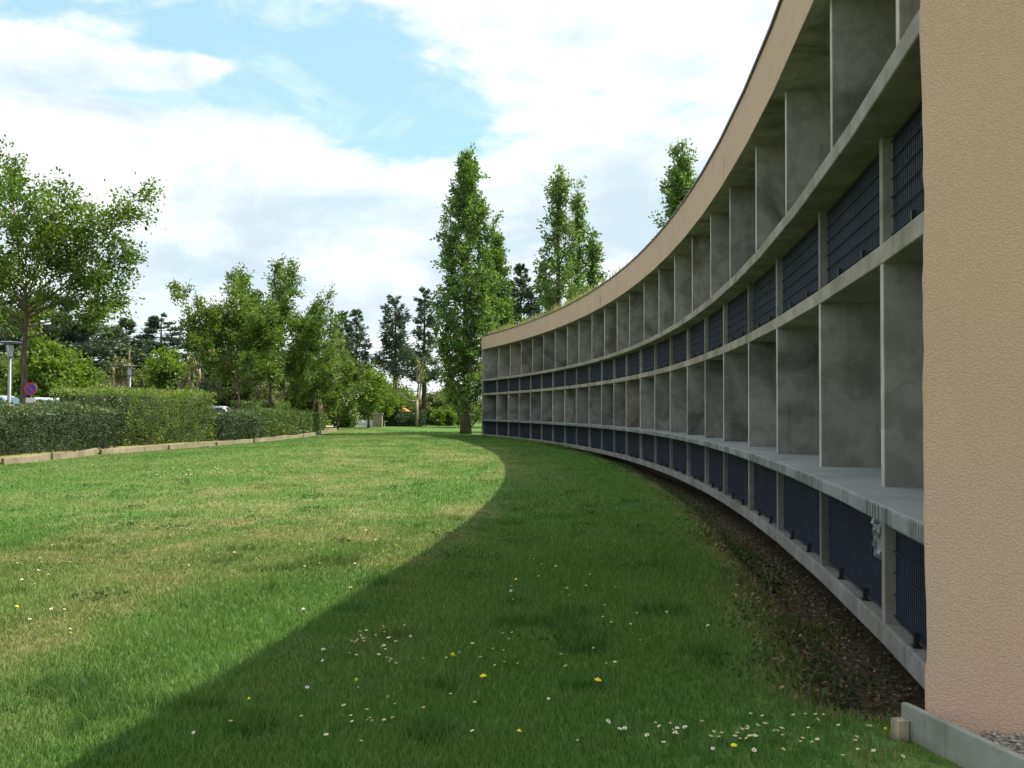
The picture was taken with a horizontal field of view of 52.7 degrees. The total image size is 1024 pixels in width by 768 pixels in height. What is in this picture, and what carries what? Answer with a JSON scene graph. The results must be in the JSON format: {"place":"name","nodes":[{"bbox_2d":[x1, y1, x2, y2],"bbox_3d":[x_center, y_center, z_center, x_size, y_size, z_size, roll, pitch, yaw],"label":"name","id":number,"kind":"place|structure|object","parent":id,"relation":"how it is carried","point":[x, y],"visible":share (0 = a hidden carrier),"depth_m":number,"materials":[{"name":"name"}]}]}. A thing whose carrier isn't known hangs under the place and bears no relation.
{"place":"outdoors","nodes":[
{"label":"outdoors","id":0,"kind":"place"},
{"bbox_2d":[0,0,777,402],"label":"sky","id":1,"kind":"structure","parent":0,"point":[328,135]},
{"bbox_2d":[0,427,958,767],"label":"grass","id":2,"kind":"structure","parent":0,"point":[82,689],"depth_m":6.79,"materials":[{"name":"green plant"}]},
{"bbox_2d":[0,422,962,767],"bbox_3d":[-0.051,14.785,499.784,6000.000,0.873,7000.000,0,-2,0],"label":"ground","id":3,"kind":"structure","parent":0,"point":[756,532],"depth_m":8.97,"materials":[{"name":"green plant"}]},
{"bbox_2d":[0,295,21,351],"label":"fir tree","id":4,"kind":"object","parent":3,"relation":"on","point":[3,348],"visible":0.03,"depth_m":83.48,"materials":[{"name":"green plant"}]},
{"bbox_2d":[0,352,28,394],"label":"leafy tree","id":5,"kind":"object","parent":3,"relation":"on","point":[3,367],"visible":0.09,"depth_m":64.81,"materials":[{"name":"green plant"}]},
{"bbox_2d":[24,383,36,412],"bbox_3d":[-15.358,1.078,33.006,0.410,2.252,0.072,0,-2,0],"label":"road sign","id":6,"kind":"object","parent":3,"relation":"on","point":[30,389],"visible":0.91,"depth_m":32.99,"materials":[{"name":"blue metal"}]},
{"bbox_2d":[0,325,86,398],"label":"leafy tree","id":7,"kind":"object","parent":3,"relation":"on","point":[47,362],"visible":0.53,"depth_m":55.23,"materials":[{"name":"green plant"}]},
{"bbox_2d":[0,398,123,455],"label":"hedge","id":8,"kind":"object","parent":3,"relation":"on","point":[23,430],"visible":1,"depth_m":32.87,"materials":[{"name":"green plant"}]},
{"bbox_2d":[0,294,126,373],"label":"cedar tree","id":9,"kind":"object","parent":3,"relation":"on","point":[102,349],"visible":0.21,"depth_m":79.36,"materials":[{"name":"green plant"}]},
{"bbox_2d":[0,134,165,402],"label":"street tree","id":10,"kind":"object","parent":3,"relation":"on","point":[47,232],"visible":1,"depth_m":33.89,"materials":[{"name":"green plant"}]},
{"bbox_2d":[55,345,113,396],"bbox_3d":[-25.368,0.803,59.920,4.298,6.062,4.047,-1,-2,43],"label":"leafy tree","id":11,"kind":"object","parent":3,"relation":"on","point":[89,373],"visible":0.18,"depth_m":59.60,"materials":[{"name":"green plant"}]},
{"bbox_2d":[69,310,144,386],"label":"cedar tree","id":12,"kind":"object","parent":3,"relation":"on","point":[117,332],"visible":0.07,"depth_m":85.59,"materials":[{"name":"green plant"}]},
{"bbox_2d":[93,366,120,394],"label":"leafy tree","id":13,"kind":"object","parent":3,"relation":"on","point":[103,373],"visible":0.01,"depth_m":69.86,"materials":[{"name":"green plant"}]},
{"bbox_2d":[96,344,140,394],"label":"plane tree","id":14,"kind":"object","parent":3,"relation":"on","point":[122,380],"visible":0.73,"depth_m":66.09,"materials":[{"name":"green plant"}]},
{"bbox_2d":[105,317,147,374],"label":"fir tree","id":15,"kind":"object","parent":3,"relation":"on","point":[127,326],"visible":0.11,"depth_m":91.87,"materials":[{"name":"green plant"}]},
{"bbox_2d":[48,383,217,445],"bbox_3d":[-15.240,1.307,42.035,3.896,2.584,6.438,0,-2,15],"label":"hedge","id":16,"kind":"object","parent":3,"relation":"on","point":[153,416],"visible":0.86,"depth_m":40.43,"materials":[{"name":"green plant"}]},
{"bbox_2d":[115,337,155,387],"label":"fir tree","id":17,"kind":"object","parent":3,"relation":"on","point":[140,343],"visible":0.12,"depth_m":87.68,"materials":[{"name":"green plant"}]},
{"bbox_2d":[131,366,156,395],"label":"leafy tree","id":18,"kind":"object","parent":3,"relation":"on","point":[140,382],"visible":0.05,"depth_m":77.39,"materials":[{"name":"green plant"}]},
{"bbox_2d":[127,312,196,382],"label":"cedar tree","id":19,"kind":"object","parent":3,"relation":"on","point":[152,327],"visible":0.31,"depth_m":91.99,"materials":[{"name":"green plant"}]},
{"bbox_2d":[1,428,336,464],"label":"kerb","id":20,"kind":"structure","parent":3,"relation":"on","point":[53,456],"depth_m":38.00,"materials":[{"name":"beige concrete"}]},
{"bbox_2d":[136,344,205,397],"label":"leafy tree","id":21,"kind":"object","parent":3,"relation":"on","point":[163,369],"visible":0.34,"depth_m":71.37,"materials":[{"name":"green plant"}]},
{"bbox_2d":[183,327,201,385],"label":"fir tree","id":22,"kind":"object","parent":3,"relation":"on","point":[192,358],"depth_m":95.53,"materials":[{"name":"green plant"}]},
{"bbox_2d":[169,349,228,399],"bbox_3d":[-18.748,0.438,62.092,3.790,5.478,2.261,0,-2,0],"label":"plane tree","id":23,"kind":"object","parent":3,"relation":"on","point":[187,378],"visible":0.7,"depth_m":62.02,"materials":[{"name":"green plant"}]},
{"bbox_2d":[194,350,254,408],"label":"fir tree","id":24,"kind":"object","parent":3,"relation":"on","point":[203,385],"visible":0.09,"depth_m":82.58,"materials":[{"name":"green plant"}]},
{"bbox_2d":[165,267,288,407],"bbox_3d":[-14.753,-1.646,54.768,5.898,9.235,5.939,1,-2,-33],"label":"street tree","id":25,"kind":"object","parent":3,"relation":"on","point":[253,336],"visible":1,"depth_m":54.69,"materials":[{"name":"green plant"}]},
{"bbox_2d":[207,408,259,440],"bbox_3d":[-13.054,1.919,47.672,1.845,1.672,4.767,0,-2,5],"label":"hedge","id":26,"kind":"object","parent":3,"relation":"on","point":[234,425],"visible":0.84,"depth_m":46.71,"materials":[{"name":"green plant"}]},
{"bbox_2d":[214,376,289,408],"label":"leafy tree","id":27,"kind":"object","parent":3,"relation":"on","point":[227,396],"visible":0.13,"depth_m":80.84,"materials":[{"name":"green plant"}]},
{"bbox_2d":[229,399,290,415],"bbox_3d":[-15.022,2.082,61.968,2.079,2.345,8.284,0,-2,0],"label":"hedge","id":28,"kind":"object","parent":3,"relation":"on","point":[257,403],"visible":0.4,"depth_m":58.83,"materials":[{"name":"green plant"}]},
{"bbox_2d":[233,406,300,438],"bbox_3d":[-12.795,2.059,54.383,1.999,1.835,8.456,0,-2,0],"label":"hedge","id":29,"kind":"object","parent":3,"relation":"on","point":[273,422],"visible":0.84,"depth_m":53.11,"materials":[{"name":"green plant"}]},
{"bbox_2d":[252,360,290,402],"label":"plane tree","id":30,"kind":"object","parent":3,"relation":"on","point":[261,387],"visible":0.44,"depth_m":77.89,"materials":[{"name":"green plant"}]},
{"bbox_2d":[196,253,347,407],"bbox_3d":[-14.057,-2.299,60.783,8.441,10.984,8.309,0,-2,0],"label":"street tree","id":31,"kind":"object","parent":3,"relation":"on","point":[302,328],"visible":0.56,"depth_m":60.90,"materials":[{"name":"green plant"}]},
{"bbox_2d":[278,350,317,407],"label":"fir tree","id":32,"kind":"object","parent":3,"relation":"on","point":[284,371],"visible":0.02,"depth_m":94.55,"materials":[{"name":"green plant"}]},
{"bbox_2d":[281,408,326,434],"bbox_3d":[-13.124,2.419,65.012,1.966,1.900,12.104,0,-2,-4],"label":"hedge","id":33,"kind":"object","parent":3,"relation":"on","point":[310,421],"visible":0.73,"depth_m":63.74,"materials":[{"name":"green plant"}]},
{"bbox_2d":[279,368,335,425],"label":"leafy tree","id":34,"kind":"object","parent":3,"relation":"on","point":[308,406],"visible":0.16,"depth_m":85.12,"materials":[{"name":"green plant"}]},
{"bbox_2d":[268,329,358,414],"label":"street tree","id":35,"kind":"object","parent":3,"relation":"on","point":[322,390],"visible":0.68,"depth_m":74.90,"materials":[{"name":"green plant"}]},
{"bbox_2d":[309,363,346,411],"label":"plane tree","id":36,"kind":"object","parent":3,"relation":"on","point":[320,407],"visible":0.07,"depth_m":79.86,"materials":[{"name":"green plant"}]},
{"bbox_2d":[330,408,353,426],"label":"bush","id":37,"kind":"object","parent":3,"relation":"on","point":[344,421],"visible":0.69,"depth_m":95.44,"materials":[{"name":"green plant"}]},
{"bbox_2d":[315,336,374,428],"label":"tree","id":38,"kind":"object","parent":3,"relation":"on","point":[350,407],"visible":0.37,"depth_m":83.59,"materials":[{"name":"green plant"}]},
{"bbox_2d":[330,309,368,411],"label":"fir tree","id":39,"kind":"object","parent":3,"relation":"on","point":[348,338],"visible":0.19,"depth_m":107.69,"materials":[{"name":"green plant"}]},
{"bbox_2d":[223,341,481,423],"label":"woodland","id":40,"kind":"object","parent":3,"relation":"on","point":[478,421],"visible":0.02,"depth_m":130.64,"materials":[{"name":"green plant"}]},
{"bbox_2d":[342,308,373,423],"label":"fir tree","id":41,"kind":"object","parent":3,"relation":"on","point":[360,335],"visible":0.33,"depth_m":108.85,"materials":[{"name":"green plant"}]},
{"bbox_2d":[356,420,372,425],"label":"wall","id":42,"kind":"structure","parent":3,"relation":"on","point":[361,423],"depth_m":103.78,"materials":[{"name":"white paint"}]},
{"bbox_2d":[341,361,400,427],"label":"leafy tree","id":43,"kind":"object","parent":3,"relation":"on","point":[374,399],"visible":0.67,"depth_m":93.42,"materials":[{"name":"green plant"}]},
{"bbox_2d":[372,413,383,426],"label":"stone pillar","id":44,"kind":"structure","parent":3,"relation":"on","point":[377,419],"depth_m":99.51,"materials":[{"name":"stone"}]},
{"bbox_2d":[367,377,410,424],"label":"leafy tree","id":45,"kind":"object","parent":3,"relation":"on","point":[401,403],"visible":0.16,"depth_m":103.54,"materials":[{"name":"green plant"}]},
{"bbox_2d":[355,294,428,412],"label":"pine tree","id":46,"kind":"object","parent":3,"relation":"on","point":[400,345],"visible":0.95,"depth_m":109.37,"materials":[{"name":"green plant"}]},
{"bbox_2d":[384,395,419,415],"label":"leafy tree","id":47,"kind":"object","parent":3,"relation":"on","point":[410,404],"visible":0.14,"depth_m":123.44,"materials":[{"name":"green plant"}]},
{"bbox_2d":[383,411,427,426],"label":"hedge","id":48,"kind":"object","parent":3,"relation":"on","point":[404,419],"visible":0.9,"depth_m":102.07,"materials":[{"name":"green plant"}]},
{"bbox_2d":[384,356,429,426],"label":"plane tree","id":49,"kind":"object","parent":3,"relation":"on","point":[420,379],"visible":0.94,"depth_m":99.99,"materials":[{"name":"green plant"}]},
{"bbox_2d":[399,384,421,407],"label":"leafy tree","id":50,"kind":"object","parent":3,"relation":"on","point":[411,394],"visible":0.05,"depth_m":127.88,"materials":[{"name":"green plant"}]},
{"bbox_2d":[405,286,444,424],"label":"pine tree","id":51,"kind":"object","parent":3,"relation":"on","point":[420,333],"visible":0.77,"depth_m":111.76,"materials":[{"name":"green plant"}]},
{"bbox_2d":[420,405,438,424],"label":"bush","id":52,"kind":"object","parent":3,"relation":"on","point":[428,420],"visible":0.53,"depth_m":111.32,"materials":[{"name":"green plant"}]},
{"bbox_2d":[409,389,459,412],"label":"leafy tree","id":53,"kind":"object","parent":3,"relation":"on","point":[434,400],"visible":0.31,"depth_m":117.21,"materials":[{"name":"green plant"}]},
{"bbox_2d":[430,406,457,425],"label":"bush","id":54,"kind":"object","parent":3,"relation":"on","point":[441,417],"visible":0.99,"depth_m":107.44,"materials":[{"name":"green plant"}]},
{"bbox_2d":[447,653,454,675],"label":"dandelion","id":55,"kind":"object","parent":3,"relation":"on","point":[452,654],"visible":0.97,"depth_m":5.55,"materials":[{"name":"yellow"}]},
{"bbox_2d":[444,404,460,425],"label":"bush","id":56,"kind":"object","parent":3,"relation":"on","point":[457,419],"visible":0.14,"depth_m":109.43,"materials":[{"name":"green plant"}]},
{"bbox_2d":[439,385,476,423],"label":"leafy tree","id":57,"kind":"object","parent":3,"relation":"on","point":[444,391],"visible":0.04,"depth_m":125.60,"materials":[{"name":"green plant"}]},
{"bbox_2d":[428,142,505,433],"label":"poplar","id":58,"kind":"object","parent":3,"relation":"on","point":[466,205],"visible":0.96,"depth_m":67.50,"materials":[{"name":"green plant"}]},
{"bbox_2d":[481,674,486,699],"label":"dandelion","id":59,"kind":"object","parent":3,"relation":"on","point":[483,675],"visible":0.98,"depth_m":5.11,"materials":[{"name":"yellow"}]},
{"bbox_2d":[71,440,899,720],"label":"weeds","id":60,"kind":"object","parent":3,"relation":"on","point":[816,661],"visible":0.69,"depth_m":8.55,"materials":[{"name":"green plant"}]},
{"bbox_2d":[477,228,518,396],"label":"poplar","id":61,"kind":"object","parent":3,"relation":"on","point":[503,303],"visible":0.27,"depth_m":72.88,"materials":[{"name":"green plant"}]},
{"bbox_2d":[507,263,540,325],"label":"fir tree","id":62,"kind":"object","parent":3,"relation":"on","point":[526,293],"visible":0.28,"depth_m":97.78,"materials":[{"name":"green plant"}]},
{"bbox_2d":[529,258,555,319],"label":"fir tree","id":63,"kind":"object","parent":3,"relation":"on","point":[536,310],"visible":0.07,"depth_m":96.09,"materials":[{"name":"green plant"}]},
{"bbox_2d":[518,163,592,321],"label":"poplar","id":64,"kind":"object","parent":3,"relation":"on","point":[558,198],"visible":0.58,"depth_m":76.00,"materials":[{"name":"green plant"}]},
{"bbox_2d":[564,175,595,297],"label":"poplar","id":65,"kind":"object","parent":3,"relation":"on","point":[577,207],"visible":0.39,"depth_m":79.18,"materials":[{"name":"green plant"}]},
{"bbox_2d":[580,225,609,296],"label":"poplar","id":66,"kind":"object","parent":3,"relation":"on","point":[595,253],"visible":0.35,"depth_m":80.04,"materials":[{"name":"green plant"}]},
{"bbox_2d":[593,678,601,703],"bbox_3d":[0.407,1.512,5.049,0.041,0.167,0.041,5,9,-26],"label":"dandelion","id":67,"kind":"object","parent":3,"relation":"on","point":[596,679],"visible":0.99,"depth_m":5.04,"materials":[{"name":"yellow"}]},
{"bbox_2d":[648,137,697,239],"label":"poplar","id":68,"kind":"object","parent":3,"relation":"on","point":[680,180],"visible":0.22,"depth_m":71.89,"materials":[{"name":"green plant"}]},
{"bbox_2d":[528,441,924,718],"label":"leaf litter","id":69,"kind":"object","parent":3,"relation":"on","point":[877,699],"visible":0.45,"depth_m":8.98,"materials":[{"name":"brown plant"}]},
{"bbox_2d":[731,743,736,763],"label":"dandelion","id":70,"kind":"object","parent":3,"relation":"on","point":[733,744],"visible":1,"depth_m":4.17,"materials":[{"name":"yellow plant"}]},
{"bbox_2d":[733,546,754,568],"bbox_3d":[2.679,2.024,12.100,0.322,0.273,0.308,0,-2,0],"label":"weed plant","id":71,"kind":"object","parent":3,"relation":"on","point":[738,554],"visible":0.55,"depth_m":12.08,"materials":[{"name":"green plant"}]},
{"bbox_2d":[479,0,1023,735],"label":"curved building","id":72,"kind":"structure","parent":3,"relation":"on","point":[795,328],"depth_m":8.97,"materials":[{"name":"concrete"},{"name":"beige plaster"},{"name":"navy painted steel"}]},
{"bbox_2d":[870,518,881,559],"bbox_3d":[2.567,1.032,7.241,0.041,0.388,0.396,0,-2,7],"label":"plastic sheet","id":73,"kind":"object","parent":72,"relation":"attached to","point":[876,544],"visible":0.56,"depth_m":7.26,"materials":[{"name":"grey plastic"}]},
{"bbox_2d":[759,559,792,595],"bbox_3d":[2.780,2.034,10.791,0.272,0.406,0.473,0,-2,-9],"label":"weed plant","id":74,"kind":"object","parent":3,"relation":"on","point":[776,577],"visible":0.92,"depth_m":10.79,"materials":[{"name":"green plant"}]},
{"bbox_2d":[658,480,1022,747],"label":"pebbles","id":75,"kind":"object","parent":3,"relation":"on","point":[1011,737],"visible":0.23,"depth_m":5.13,"materials":[{"name":"stone"}]},
{"bbox_2d":[891,717,908,741],"bbox_3d":[1.690,1.616,4.504,0.050,0.310,0.060,1,-2,-14],"label":"wooden stake","id":76,"kind":"object","parent":3,"relation":"on","point":[899,728],"visible":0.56,"depth_m":4.48,"materials":[{"name":"brown wood"}]},
{"bbox_2d":[901,702,1023,767],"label":"edging board","id":77,"kind":"object","parent":3,"relation":"on","point":[963,747],"visible":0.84,"depth_m":4.19,"materials":[{"name":"grey concrete"}]},
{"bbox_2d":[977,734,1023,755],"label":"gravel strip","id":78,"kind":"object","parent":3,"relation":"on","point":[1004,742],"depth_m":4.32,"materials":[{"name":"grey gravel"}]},
{"bbox_2d":[488,190,686,333],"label":"roof grass","id":79,"kind":"structure","parent":0,"point":[494,330],"depth_m":50.40,"materials":[{"name":"green plant"}]},
{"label":"car park","id":80,"kind":"structure","parent":0,"visible":0},
{"bbox_2d":[0,341,21,404],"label":"street lamp","id":81,"kind":"object","parent":80,"relation":"on","point":[10,349],"visible":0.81,"depth_m":37.96,"materials":[{"name":"grey metal"}]},
{"bbox_2d":[0,395,27,413],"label":"parked car","id":82,"kind":"object","parent":80,"relation":"on","point":[13,398],"visible":0.04,"depth_m":40.66,"materials":[{"name":"silver metal"}]},
{"bbox_2d":[32,397,58,414],"bbox_3d":[-18.384,1.392,42.976,4.308,1.639,1.780,0,-2,-3],"label":"parked car","id":83,"kind":"object","parent":80,"relation":"on","point":[43,407],"visible":0.01,"depth_m":42.26,"materials":[{"name":"white paint"}]},
{"bbox_2d":[123,365,137,386],"bbox_3d":[-21.439,0.932,57.994,0.869,3.990,0.869,0,-2,0],"label":"street lamp","id":84,"kind":"object","parent":80,"relation":"on","point":[129,371],"visible":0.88,"depth_m":57.96,"materials":[{"name":"grey metal"}]},
{"bbox_2d":[207,406,230,417],"bbox_3d":[-16.093,2.015,56.965,4.308,1.639,1.780,0,-2,-6],"label":"parked car","id":85,"kind":"object","parent":80,"relation":"on","point":[220,408],"visible":0.02,"depth_m":56.29,"materials":[{"name":"white paint"}]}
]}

